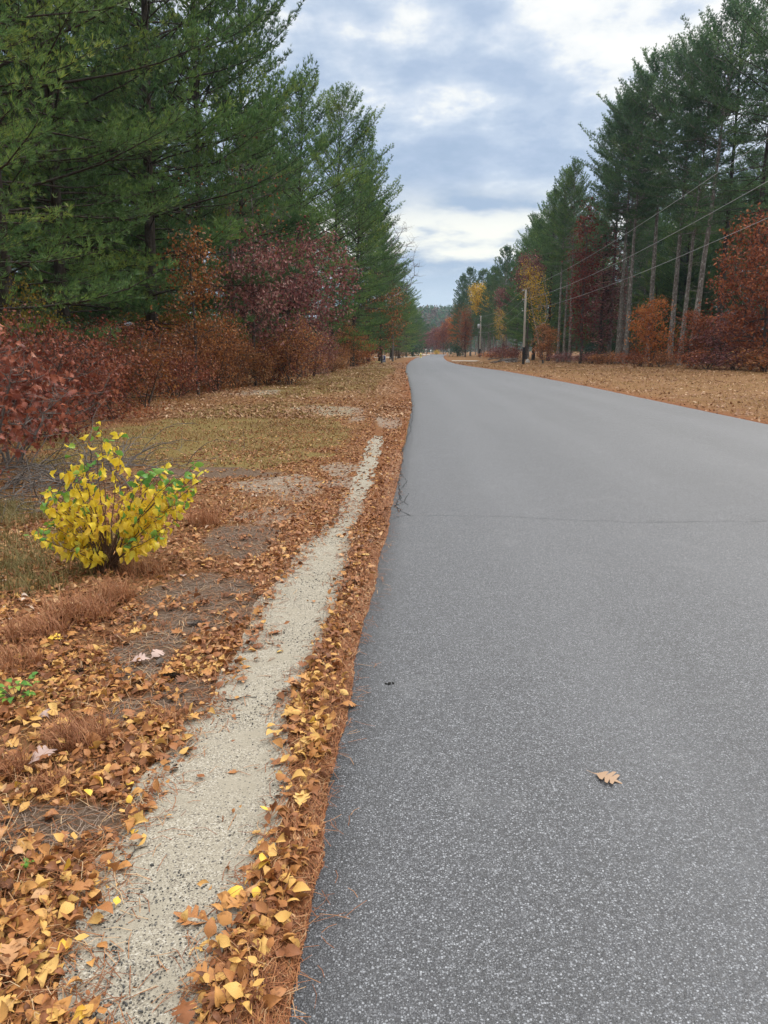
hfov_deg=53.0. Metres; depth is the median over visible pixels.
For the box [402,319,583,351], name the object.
hill
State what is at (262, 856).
fallen leaf
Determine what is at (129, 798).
fallen leaf
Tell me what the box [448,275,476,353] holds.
pine tree
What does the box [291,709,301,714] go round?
fallen leaf
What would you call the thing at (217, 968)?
fallen leaf
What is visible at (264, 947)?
fallen leaf
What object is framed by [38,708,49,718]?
oak leaf
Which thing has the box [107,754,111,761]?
fallen leaf
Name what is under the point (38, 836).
fallen leaf
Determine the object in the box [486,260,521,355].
pine tree
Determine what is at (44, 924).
fallen leaf
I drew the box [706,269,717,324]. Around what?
pine tree
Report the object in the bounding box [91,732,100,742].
fallen leaf
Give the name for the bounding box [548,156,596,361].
pine tree
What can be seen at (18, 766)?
grass tuft
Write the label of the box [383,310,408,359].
oak tree
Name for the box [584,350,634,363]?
oak shrub
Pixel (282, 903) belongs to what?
fallen leaf
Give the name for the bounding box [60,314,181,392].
oak shrub
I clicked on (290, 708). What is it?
fallen leaf
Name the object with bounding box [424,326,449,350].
maple tree
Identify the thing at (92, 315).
pine tree
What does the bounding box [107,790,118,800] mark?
fallen leaf
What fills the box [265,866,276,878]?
fallen leaf
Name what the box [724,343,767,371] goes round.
oak shrub
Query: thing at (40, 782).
grass tuft
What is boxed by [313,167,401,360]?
pine tree
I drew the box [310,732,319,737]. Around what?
fallen leaf
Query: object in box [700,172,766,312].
pine tree
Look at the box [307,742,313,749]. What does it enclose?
fallen leaf
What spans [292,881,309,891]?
fallen leaf
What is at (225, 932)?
fallen leaf
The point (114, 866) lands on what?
fallen leaf
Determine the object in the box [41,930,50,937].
fallen leaf
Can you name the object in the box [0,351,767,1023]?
ground
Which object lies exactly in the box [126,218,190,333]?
pine tree
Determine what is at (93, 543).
yellow shrub
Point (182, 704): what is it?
grey needle litter
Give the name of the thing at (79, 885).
fallen leaf
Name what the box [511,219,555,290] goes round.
pine tree
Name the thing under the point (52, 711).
fallen leaf
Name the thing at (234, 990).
fallen leaf
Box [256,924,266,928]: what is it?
fallen leaf
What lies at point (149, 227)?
pine tree
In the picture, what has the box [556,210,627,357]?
pine tree
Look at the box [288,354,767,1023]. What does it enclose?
road
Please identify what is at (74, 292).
pine tree
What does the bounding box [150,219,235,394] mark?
oak tree
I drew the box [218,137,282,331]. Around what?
pine tree
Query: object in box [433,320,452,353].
maple tree
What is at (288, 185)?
pine tree
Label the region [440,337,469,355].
evergreen shrub
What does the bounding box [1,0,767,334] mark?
sky
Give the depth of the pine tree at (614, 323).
117.15 m
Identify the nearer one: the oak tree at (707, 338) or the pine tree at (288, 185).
the pine tree at (288, 185)
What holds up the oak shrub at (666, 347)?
on the ground at (348, 483)
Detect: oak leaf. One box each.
[29,745,56,762]
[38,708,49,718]
[47,633,61,638]
[127,652,149,662]
[149,649,164,659]
[171,627,186,632]
[173,904,216,924]
[587,770,621,783]
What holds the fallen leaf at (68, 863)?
on the golden leaf litter at (26, 921)
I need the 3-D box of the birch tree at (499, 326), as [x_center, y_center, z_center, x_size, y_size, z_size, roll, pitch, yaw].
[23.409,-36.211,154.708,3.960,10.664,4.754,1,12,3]
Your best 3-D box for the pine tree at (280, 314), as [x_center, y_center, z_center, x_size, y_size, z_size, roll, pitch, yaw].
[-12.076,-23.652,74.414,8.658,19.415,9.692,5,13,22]
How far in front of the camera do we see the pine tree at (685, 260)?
95.65 m
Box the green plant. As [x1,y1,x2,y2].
[0,672,39,703]
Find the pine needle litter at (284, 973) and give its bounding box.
[0,449,404,1023]
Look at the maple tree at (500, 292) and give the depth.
159.17 m
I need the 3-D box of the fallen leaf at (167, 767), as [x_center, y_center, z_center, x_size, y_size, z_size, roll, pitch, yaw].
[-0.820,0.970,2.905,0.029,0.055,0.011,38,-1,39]
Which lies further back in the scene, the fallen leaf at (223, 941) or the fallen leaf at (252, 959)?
the fallen leaf at (223, 941)
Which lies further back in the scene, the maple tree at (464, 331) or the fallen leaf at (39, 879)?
the maple tree at (464, 331)
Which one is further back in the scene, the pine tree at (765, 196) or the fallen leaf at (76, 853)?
the pine tree at (765, 196)
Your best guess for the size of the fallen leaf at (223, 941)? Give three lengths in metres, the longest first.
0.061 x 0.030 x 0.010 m
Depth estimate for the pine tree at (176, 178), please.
39.08 m
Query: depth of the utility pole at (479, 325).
175.47 m
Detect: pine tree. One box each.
[0,0,160,327]
[0,0,179,310]
[0,0,225,360]
[0,0,252,353]
[0,0,310,386]
[0,51,115,303]
[0,77,51,310]
[1,0,144,322]
[1,0,231,337]
[1,51,36,219]
[8,59,121,318]
[18,192,120,333]
[33,201,134,337]
[58,0,320,380]
[62,0,213,325]
[89,102,177,329]
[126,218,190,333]
[139,87,218,320]
[157,0,339,376]
[160,205,195,332]
[208,174,296,339]
[209,104,316,336]
[213,163,301,340]
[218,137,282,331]
[238,69,373,371]
[267,81,402,368]
[267,147,327,339]
[271,208,329,345]
[307,122,410,366]
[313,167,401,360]
[341,199,416,362]
[360,231,414,360]
[374,261,421,358]
[379,281,422,357]
[400,308,428,352]
[401,294,425,356]
[413,317,426,342]
[421,323,432,353]
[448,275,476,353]
[448,296,470,355]
[456,266,486,355]
[465,268,489,355]
[468,307,486,354]
[472,275,500,349]
[472,282,498,351]
[473,288,499,345]
[477,245,521,357]
[477,265,513,350]
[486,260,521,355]
[499,252,542,357]
[499,262,548,358]
[505,211,564,359]
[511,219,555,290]
[512,294,544,357]
[513,189,590,360]
[525,214,579,358]
[531,166,590,361]
[542,178,595,357]
[543,235,589,356]
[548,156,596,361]
[551,291,578,354]
[551,302,567,358]
[551,311,573,353]
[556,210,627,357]
[558,290,584,358]
[570,87,680,363]
[571,278,607,353]
[573,97,664,362]
[586,118,669,360]
[588,69,690,363]
[590,39,714,363]
[602,277,640,348]
[603,298,630,344]
[606,199,684,342]
[611,197,667,359]
[615,208,673,307]
[621,31,747,364]
[629,286,647,337]
[630,257,679,353]
[638,174,725,314]
[638,194,721,339]
[644,0,767,363]
[647,44,760,365]
[647,285,680,358]
[655,0,767,365]
[655,196,721,291]
[657,261,706,348]
[660,253,712,351]
[673,289,704,355]
[677,270,717,342]
[678,185,745,314]
[683,0,767,366]
[687,0,767,211]
[692,278,717,323]
[693,193,742,291]
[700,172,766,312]
[704,284,726,325]
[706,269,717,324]
[713,147,767,245]
[713,174,767,332]
[716,151,767,332]
[723,291,743,329]
[729,188,767,300]
[755,49,767,122]
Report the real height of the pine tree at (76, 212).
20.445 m
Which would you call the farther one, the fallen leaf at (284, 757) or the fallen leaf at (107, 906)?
the fallen leaf at (284, 757)
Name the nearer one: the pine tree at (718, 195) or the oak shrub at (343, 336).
the oak shrub at (343, 336)
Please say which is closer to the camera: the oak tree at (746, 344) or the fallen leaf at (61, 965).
the fallen leaf at (61, 965)
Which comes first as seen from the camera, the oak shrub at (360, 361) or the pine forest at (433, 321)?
the oak shrub at (360, 361)
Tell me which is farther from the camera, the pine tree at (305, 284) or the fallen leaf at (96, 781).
the pine tree at (305, 284)
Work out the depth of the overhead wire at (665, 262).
34.35 m
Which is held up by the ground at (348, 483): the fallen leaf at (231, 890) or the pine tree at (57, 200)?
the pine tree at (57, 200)
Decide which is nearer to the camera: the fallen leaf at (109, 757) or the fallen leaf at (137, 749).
the fallen leaf at (109, 757)
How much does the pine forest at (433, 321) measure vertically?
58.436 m
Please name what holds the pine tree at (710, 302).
on the ground at (348, 483)
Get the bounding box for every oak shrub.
[0,266,71,385]
[0,279,38,346]
[0,304,133,446]
[0,311,149,416]
[0,324,98,475]
[0,346,117,464]
[16,281,93,350]
[17,306,113,389]
[29,330,163,419]
[56,310,186,401]
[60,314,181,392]
[90,315,201,408]
[116,291,189,378]
[118,289,186,358]
[128,340,222,396]
[130,316,221,387]
[176,304,253,390]
[178,313,251,391]
[200,337,276,386]
[228,329,319,383]
[252,311,334,384]
[283,313,347,376]
[304,339,363,372]
[327,317,367,367]
[337,331,378,365]
[347,338,387,363]
[385,346,409,358]
[479,350,496,358]
[486,342,519,359]
[500,346,521,359]
[544,350,583,362]
[572,350,609,363]
[579,340,613,360]
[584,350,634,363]
[591,337,615,357]
[606,335,636,354]
[611,349,666,366]
[628,331,657,358]
[634,350,684,366]
[658,328,685,360]
[669,345,740,369]
[684,320,736,362]
[687,344,763,369]
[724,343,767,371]
[745,346,767,367]
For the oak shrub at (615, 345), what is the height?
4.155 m
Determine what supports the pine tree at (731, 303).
on the ground at (348, 483)
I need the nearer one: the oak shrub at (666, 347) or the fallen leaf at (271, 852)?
the fallen leaf at (271, 852)
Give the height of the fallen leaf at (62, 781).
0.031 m
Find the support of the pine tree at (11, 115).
on the ground at (348, 483)
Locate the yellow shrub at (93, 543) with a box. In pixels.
[22,421,209,574]
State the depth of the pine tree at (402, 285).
113.49 m
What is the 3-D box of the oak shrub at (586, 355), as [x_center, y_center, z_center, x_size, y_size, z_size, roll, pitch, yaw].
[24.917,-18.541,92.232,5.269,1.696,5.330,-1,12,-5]
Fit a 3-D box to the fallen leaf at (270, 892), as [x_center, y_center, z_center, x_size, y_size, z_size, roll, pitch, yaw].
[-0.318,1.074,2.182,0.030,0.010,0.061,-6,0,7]
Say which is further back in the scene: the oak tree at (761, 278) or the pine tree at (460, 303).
the pine tree at (460, 303)
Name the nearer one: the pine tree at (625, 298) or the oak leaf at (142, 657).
the oak leaf at (142, 657)
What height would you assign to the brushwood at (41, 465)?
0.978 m
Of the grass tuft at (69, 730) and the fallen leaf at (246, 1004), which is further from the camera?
the grass tuft at (69, 730)
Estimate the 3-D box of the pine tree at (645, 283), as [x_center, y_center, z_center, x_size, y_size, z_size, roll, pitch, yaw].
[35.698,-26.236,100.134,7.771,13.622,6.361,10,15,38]
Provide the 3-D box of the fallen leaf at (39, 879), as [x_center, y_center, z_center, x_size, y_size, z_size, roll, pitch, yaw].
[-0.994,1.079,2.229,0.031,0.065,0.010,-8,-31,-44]
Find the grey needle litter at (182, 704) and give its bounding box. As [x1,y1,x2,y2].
[0,494,320,1023]
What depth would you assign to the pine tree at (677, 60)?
78.21 m
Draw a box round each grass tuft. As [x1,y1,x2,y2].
[0,605,86,644]
[0,635,60,672]
[0,734,51,781]
[12,760,80,799]
[15,580,138,625]
[22,702,133,752]
[78,567,153,605]
[107,552,174,578]
[127,702,186,723]
[184,501,233,527]
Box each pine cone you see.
[71,666,89,672]
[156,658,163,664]
[163,671,181,677]
[187,619,204,625]
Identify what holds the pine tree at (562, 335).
on the ground at (348, 483)
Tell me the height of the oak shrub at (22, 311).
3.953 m
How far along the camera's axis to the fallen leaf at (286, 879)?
2.24 m
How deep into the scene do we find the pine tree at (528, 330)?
170.81 m
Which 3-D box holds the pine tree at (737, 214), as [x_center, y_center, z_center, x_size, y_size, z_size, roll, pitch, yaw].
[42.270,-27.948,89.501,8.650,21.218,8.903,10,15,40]
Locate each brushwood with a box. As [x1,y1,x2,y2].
[0,401,244,490]
[0,425,220,524]
[0,464,101,514]
[488,358,521,362]
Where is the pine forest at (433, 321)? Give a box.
[310,305,640,351]
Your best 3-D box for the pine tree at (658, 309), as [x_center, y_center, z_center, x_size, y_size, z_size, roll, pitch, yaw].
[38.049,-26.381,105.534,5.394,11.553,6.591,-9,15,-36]
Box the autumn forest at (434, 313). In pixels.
[327,304,605,351]
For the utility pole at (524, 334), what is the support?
on the ground at (348, 483)
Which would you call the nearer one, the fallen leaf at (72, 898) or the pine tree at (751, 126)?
the fallen leaf at (72, 898)
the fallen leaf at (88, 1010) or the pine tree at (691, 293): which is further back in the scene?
the pine tree at (691, 293)
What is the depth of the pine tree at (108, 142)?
21.69 m
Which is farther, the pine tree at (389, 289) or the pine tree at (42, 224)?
the pine tree at (389, 289)
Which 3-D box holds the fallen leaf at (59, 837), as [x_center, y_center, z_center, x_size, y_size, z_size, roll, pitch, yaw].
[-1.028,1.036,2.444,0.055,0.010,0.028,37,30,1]
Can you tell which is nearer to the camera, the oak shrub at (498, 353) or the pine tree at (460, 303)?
the oak shrub at (498, 353)
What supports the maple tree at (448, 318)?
on the ground at (348, 483)
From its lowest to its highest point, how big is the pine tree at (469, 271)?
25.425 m
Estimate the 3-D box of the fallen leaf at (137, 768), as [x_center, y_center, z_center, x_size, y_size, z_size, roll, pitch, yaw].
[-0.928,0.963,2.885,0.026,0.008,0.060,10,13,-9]
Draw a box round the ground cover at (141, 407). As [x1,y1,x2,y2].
[85,387,237,420]
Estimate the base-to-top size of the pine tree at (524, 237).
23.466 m
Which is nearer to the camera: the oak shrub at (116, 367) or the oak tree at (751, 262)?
the oak shrub at (116, 367)
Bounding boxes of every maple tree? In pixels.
[418,332,435,351]
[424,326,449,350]
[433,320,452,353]
[442,317,456,348]
[446,306,467,347]
[457,305,475,356]
[467,280,491,356]
[493,286,514,356]
[509,248,547,358]
[528,321,561,362]
[624,295,681,366]
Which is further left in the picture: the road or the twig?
the twig
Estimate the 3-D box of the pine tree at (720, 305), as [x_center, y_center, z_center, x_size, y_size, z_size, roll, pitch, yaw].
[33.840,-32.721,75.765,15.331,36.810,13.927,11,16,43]
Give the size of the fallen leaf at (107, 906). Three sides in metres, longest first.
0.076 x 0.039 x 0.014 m
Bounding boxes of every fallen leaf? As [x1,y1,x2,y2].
[15,708,26,716]
[24,831,32,841]
[29,902,39,910]
[31,946,41,958]
[34,832,44,840]
[35,874,46,888]
[35,962,64,975]
[36,943,45,949]
[37,879,52,887]
[39,855,55,865]
[39,894,48,901]
[40,920,46,933]
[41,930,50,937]
[43,941,65,953]
[46,1008,59,1022]
[47,709,58,714]
[51,1010,64,1019]
[53,833,63,841]
[57,939,68,953]
[58,901,75,918]
[60,775,68,786]
[60,867,72,881]
[61,912,69,919]
[62,933,71,953]
[64,858,70,870]
[64,913,87,923]
[65,881,89,890]
[68,894,79,902]
[70,849,79,859]
[71,832,77,839]
[71,1004,85,1020]
[72,933,89,939]
[82,1004,93,1016]
[82,1006,93,1014]
[84,749,90,757]
[84,789,92,796]
[84,830,91,837]
[84,879,93,889]
[89,778,102,785]
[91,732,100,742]
[93,741,103,748]
[93,776,102,784]
[93,901,112,913]
[100,849,112,863]
[103,862,118,875]
[104,764,110,772]
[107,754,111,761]
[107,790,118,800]
[108,763,120,770]
[113,896,120,907]
[117,782,123,791]
[122,766,130,778]
[126,795,132,802]
[128,723,134,730]
[128,745,141,754]
[129,833,142,839]
[132,765,139,772]
[134,813,147,824]
[135,836,145,848]
[142,724,153,732]
[147,801,155,806]
[153,738,166,747]
[163,765,169,770]
[176,747,188,754]
[199,973,211,984]
[200,938,209,950]
[204,917,216,944]
[207,1016,216,1023]
[215,935,232,947]
[215,962,225,972]
[223,930,231,937]
[223,968,236,981]
[223,982,249,998]
[227,885,242,897]
[228,957,241,962]
[236,963,248,979]
[240,982,252,993]
[240,1001,254,1016]
[241,979,246,998]
[244,956,256,966]
[245,870,259,879]
[249,910,261,915]
[249,938,260,950]
[249,978,264,987]
[252,882,260,897]
[252,899,267,912]
[253,858,267,866]
[256,841,268,850]
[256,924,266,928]
[259,853,269,868]
[260,936,270,956]
[265,843,276,858]
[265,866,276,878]
[266,729,273,734]
[266,887,276,894]
[270,910,291,921]
[275,773,285,780]
[278,872,290,882]
[278,900,286,906]
[279,754,289,762]
[280,847,292,853]
[287,706,294,713]
[287,855,301,866]
[288,876,299,887]
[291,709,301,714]
[291,769,305,779]
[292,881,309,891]
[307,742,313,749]
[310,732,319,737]
[313,737,325,741]
[324,723,331,730]
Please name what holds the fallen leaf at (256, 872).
on the golden leaf litter at (26, 921)
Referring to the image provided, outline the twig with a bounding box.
[118,846,147,861]
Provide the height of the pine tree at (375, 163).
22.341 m
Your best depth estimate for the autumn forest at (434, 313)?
759.18 m
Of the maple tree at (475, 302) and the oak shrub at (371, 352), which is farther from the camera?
the maple tree at (475, 302)
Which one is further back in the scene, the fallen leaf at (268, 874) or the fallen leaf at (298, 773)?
the fallen leaf at (298, 773)
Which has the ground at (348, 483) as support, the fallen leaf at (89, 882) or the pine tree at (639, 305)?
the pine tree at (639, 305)
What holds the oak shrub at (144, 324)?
on the ground at (348, 483)
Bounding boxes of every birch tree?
[493,308,506,357]
[517,255,554,362]
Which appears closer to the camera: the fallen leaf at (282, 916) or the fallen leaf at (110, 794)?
the fallen leaf at (282, 916)
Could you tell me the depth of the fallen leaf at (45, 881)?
2.23 m
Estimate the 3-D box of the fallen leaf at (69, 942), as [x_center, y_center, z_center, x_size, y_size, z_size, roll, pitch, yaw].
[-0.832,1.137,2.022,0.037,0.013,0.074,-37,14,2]
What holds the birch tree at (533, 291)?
on the ground at (348, 483)
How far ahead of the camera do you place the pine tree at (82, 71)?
24.52 m
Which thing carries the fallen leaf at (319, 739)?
on the fallen leaf
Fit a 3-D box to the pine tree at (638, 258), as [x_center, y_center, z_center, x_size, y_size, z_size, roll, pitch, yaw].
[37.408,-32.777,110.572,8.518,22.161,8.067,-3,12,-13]
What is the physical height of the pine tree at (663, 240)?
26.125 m
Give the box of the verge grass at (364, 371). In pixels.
[0,361,767,509]
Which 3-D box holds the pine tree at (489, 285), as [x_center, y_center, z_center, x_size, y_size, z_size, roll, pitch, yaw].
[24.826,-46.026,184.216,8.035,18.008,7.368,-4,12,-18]
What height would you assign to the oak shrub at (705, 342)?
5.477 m
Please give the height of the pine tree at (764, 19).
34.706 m
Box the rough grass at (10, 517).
[0,493,124,598]
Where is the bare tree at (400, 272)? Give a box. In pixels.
[380,214,423,361]
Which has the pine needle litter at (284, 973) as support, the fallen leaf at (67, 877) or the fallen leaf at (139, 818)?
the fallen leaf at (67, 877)
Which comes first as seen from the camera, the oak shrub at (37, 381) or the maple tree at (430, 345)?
the oak shrub at (37, 381)
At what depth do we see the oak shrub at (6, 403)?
8.68 m
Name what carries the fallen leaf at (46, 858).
on the golden leaf litter at (26, 921)
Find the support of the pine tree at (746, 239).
on the ground at (348, 483)
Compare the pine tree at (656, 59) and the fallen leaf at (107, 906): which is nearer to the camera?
the fallen leaf at (107, 906)
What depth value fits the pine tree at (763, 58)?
61.51 m
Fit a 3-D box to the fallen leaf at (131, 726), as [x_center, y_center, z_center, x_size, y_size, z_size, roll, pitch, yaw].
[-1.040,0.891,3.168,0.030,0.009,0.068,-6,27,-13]
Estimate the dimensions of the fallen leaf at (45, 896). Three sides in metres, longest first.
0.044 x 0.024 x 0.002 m
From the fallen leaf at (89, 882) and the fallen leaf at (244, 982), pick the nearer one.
the fallen leaf at (244, 982)
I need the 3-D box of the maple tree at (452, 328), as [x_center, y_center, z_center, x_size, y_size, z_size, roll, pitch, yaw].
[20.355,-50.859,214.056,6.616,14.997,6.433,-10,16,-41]
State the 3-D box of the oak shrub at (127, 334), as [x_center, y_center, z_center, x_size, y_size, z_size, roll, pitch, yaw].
[-8.161,-4.668,23.496,4.070,2.954,4.485,-10,15,-39]
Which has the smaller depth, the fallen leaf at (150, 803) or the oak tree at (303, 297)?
the fallen leaf at (150, 803)
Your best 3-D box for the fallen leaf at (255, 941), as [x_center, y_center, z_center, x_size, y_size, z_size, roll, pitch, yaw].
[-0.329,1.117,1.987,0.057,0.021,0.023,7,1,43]
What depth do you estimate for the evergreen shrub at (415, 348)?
184.62 m
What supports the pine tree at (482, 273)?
on the ground at (348, 483)
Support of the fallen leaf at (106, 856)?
on the path
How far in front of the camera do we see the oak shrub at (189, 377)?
25.41 m
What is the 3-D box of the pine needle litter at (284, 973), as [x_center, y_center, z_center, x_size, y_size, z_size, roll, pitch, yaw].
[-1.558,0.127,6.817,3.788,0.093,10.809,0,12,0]
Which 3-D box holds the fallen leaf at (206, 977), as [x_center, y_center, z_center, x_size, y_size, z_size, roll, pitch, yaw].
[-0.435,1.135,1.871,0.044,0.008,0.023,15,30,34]
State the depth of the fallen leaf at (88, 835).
2.48 m
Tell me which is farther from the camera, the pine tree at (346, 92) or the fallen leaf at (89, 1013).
the pine tree at (346, 92)
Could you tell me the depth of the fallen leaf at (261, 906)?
2.12 m
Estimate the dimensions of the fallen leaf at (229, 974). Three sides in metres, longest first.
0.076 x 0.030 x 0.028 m
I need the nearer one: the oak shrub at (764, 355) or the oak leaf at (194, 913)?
the oak leaf at (194, 913)
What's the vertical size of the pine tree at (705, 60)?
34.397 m
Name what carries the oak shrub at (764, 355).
on the ground at (348, 483)
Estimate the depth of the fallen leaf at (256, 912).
2.10 m
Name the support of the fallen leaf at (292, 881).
on the pine needle litter at (284, 973)
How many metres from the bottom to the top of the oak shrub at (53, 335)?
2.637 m
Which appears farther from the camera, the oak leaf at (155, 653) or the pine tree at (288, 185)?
the pine tree at (288, 185)
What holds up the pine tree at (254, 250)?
on the ground at (348, 483)
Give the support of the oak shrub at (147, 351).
on the ground at (348, 483)
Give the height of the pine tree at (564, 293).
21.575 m
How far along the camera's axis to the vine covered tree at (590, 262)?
90.07 m
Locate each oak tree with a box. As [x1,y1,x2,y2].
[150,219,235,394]
[166,125,300,380]
[196,204,304,385]
[214,215,368,381]
[351,266,411,362]
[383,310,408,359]
[666,306,719,367]
[692,308,762,368]
[697,202,767,370]
[709,309,767,369]
[752,253,767,337]
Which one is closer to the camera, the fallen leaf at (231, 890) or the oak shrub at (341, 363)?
the fallen leaf at (231, 890)
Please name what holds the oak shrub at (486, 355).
on the ground at (348, 483)
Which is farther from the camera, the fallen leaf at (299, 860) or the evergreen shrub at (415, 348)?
the evergreen shrub at (415, 348)
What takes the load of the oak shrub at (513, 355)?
on the ground at (348, 483)
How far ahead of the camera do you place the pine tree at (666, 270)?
93.74 m
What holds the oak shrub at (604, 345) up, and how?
on the ground at (348, 483)
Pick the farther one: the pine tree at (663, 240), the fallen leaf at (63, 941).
the pine tree at (663, 240)
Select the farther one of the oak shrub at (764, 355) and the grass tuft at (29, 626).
the oak shrub at (764, 355)
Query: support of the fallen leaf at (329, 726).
on the pine needle litter at (284, 973)
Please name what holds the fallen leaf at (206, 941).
on the path
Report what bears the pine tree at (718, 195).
on the ground at (348, 483)
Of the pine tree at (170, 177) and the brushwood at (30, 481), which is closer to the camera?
the brushwood at (30, 481)
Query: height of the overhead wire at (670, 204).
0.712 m
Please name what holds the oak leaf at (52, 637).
on the ground at (348, 483)
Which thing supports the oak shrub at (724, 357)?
on the ground at (348, 483)
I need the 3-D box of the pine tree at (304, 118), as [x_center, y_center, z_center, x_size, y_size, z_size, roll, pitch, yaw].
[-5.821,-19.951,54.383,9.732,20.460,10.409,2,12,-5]
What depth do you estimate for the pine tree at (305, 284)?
95.42 m
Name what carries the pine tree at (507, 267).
on the ground at (348, 483)
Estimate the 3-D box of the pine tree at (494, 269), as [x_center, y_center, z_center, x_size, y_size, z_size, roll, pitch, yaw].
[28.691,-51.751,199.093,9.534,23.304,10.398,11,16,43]
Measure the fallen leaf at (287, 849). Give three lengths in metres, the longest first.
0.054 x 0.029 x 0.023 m
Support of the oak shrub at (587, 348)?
on the ground at (348, 483)
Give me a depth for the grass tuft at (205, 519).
6.93 m
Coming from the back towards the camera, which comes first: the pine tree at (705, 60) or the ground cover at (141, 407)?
the pine tree at (705, 60)
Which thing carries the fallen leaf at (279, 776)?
on the path
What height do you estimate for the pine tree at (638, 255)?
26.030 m
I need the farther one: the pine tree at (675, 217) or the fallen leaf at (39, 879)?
the pine tree at (675, 217)
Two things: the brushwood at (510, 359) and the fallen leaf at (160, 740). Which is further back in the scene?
the brushwood at (510, 359)
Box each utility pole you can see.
[478,316,480,356]
[522,290,526,363]
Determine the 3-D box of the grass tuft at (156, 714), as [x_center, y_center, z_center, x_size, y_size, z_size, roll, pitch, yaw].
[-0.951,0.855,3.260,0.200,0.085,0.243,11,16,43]
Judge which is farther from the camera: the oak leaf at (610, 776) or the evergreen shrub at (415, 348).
the evergreen shrub at (415, 348)
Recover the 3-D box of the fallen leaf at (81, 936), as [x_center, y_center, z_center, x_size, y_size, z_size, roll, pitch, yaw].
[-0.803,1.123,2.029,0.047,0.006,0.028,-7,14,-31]
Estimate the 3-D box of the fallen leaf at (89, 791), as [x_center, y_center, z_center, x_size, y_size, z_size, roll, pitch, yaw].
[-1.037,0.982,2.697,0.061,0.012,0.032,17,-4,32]
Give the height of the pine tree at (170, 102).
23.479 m
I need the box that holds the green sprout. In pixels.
[20,858,34,870]
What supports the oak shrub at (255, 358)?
on the ground at (348, 483)
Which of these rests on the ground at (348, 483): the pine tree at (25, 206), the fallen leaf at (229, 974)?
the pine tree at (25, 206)
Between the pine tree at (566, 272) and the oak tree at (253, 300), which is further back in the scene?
the pine tree at (566, 272)
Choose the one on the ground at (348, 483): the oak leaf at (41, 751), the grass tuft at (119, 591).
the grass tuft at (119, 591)
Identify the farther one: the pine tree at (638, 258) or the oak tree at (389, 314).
the pine tree at (638, 258)
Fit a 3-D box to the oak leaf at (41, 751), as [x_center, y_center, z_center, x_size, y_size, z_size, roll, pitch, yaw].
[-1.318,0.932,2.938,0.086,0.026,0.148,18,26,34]
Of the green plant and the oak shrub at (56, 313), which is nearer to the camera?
the green plant
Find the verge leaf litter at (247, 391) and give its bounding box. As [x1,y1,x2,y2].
[50,360,767,421]
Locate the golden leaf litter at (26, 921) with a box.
[0,397,409,1023]
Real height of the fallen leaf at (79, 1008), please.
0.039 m
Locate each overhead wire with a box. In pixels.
[523,138,767,289]
[524,181,767,299]
[525,218,766,310]
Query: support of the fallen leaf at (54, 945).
on the golden leaf litter at (26, 921)
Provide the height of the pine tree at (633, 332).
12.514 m
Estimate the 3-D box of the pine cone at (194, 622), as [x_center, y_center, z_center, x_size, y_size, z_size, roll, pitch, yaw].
[-1.074,0.640,4.423,0.109,0.054,0.054,2,12,-6]
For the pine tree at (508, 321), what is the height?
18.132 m
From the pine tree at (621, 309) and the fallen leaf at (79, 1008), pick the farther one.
the pine tree at (621, 309)
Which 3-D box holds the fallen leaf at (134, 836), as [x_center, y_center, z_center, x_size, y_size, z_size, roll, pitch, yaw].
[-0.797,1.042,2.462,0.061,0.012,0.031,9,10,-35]
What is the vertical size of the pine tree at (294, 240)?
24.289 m
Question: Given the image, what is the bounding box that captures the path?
[58,436,383,1023]
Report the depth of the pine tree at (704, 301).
91.07 m
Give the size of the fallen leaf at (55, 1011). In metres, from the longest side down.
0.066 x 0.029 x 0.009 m
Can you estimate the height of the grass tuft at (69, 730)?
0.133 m
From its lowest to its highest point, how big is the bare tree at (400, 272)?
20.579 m
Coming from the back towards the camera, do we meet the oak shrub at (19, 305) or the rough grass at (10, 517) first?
the oak shrub at (19, 305)
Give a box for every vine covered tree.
[562,194,608,363]
[583,224,635,362]
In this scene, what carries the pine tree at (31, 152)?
on the ground at (348, 483)
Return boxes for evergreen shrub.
[402,339,431,356]
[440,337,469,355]
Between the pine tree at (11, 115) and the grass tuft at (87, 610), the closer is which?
the grass tuft at (87, 610)
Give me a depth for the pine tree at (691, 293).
90.49 m
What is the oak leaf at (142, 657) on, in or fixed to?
on the ground at (348, 483)
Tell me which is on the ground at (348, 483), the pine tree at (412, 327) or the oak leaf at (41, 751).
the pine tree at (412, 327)
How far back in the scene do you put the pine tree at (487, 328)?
222.04 m
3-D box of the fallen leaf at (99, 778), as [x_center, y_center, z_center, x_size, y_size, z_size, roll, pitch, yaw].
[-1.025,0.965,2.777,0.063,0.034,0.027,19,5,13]
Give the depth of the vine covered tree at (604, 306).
94.02 m
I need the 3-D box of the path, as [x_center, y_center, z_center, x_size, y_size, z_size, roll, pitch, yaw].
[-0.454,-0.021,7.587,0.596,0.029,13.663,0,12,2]
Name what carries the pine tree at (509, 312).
on the ground at (348, 483)
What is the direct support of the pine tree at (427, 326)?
on the ground at (348, 483)
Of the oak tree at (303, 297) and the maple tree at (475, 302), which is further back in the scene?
the maple tree at (475, 302)
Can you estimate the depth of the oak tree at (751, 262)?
58.85 m
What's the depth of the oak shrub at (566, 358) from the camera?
97.66 m
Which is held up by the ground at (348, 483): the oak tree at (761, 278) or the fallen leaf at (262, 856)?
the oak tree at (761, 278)
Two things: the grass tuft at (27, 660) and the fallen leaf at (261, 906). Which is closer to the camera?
the fallen leaf at (261, 906)

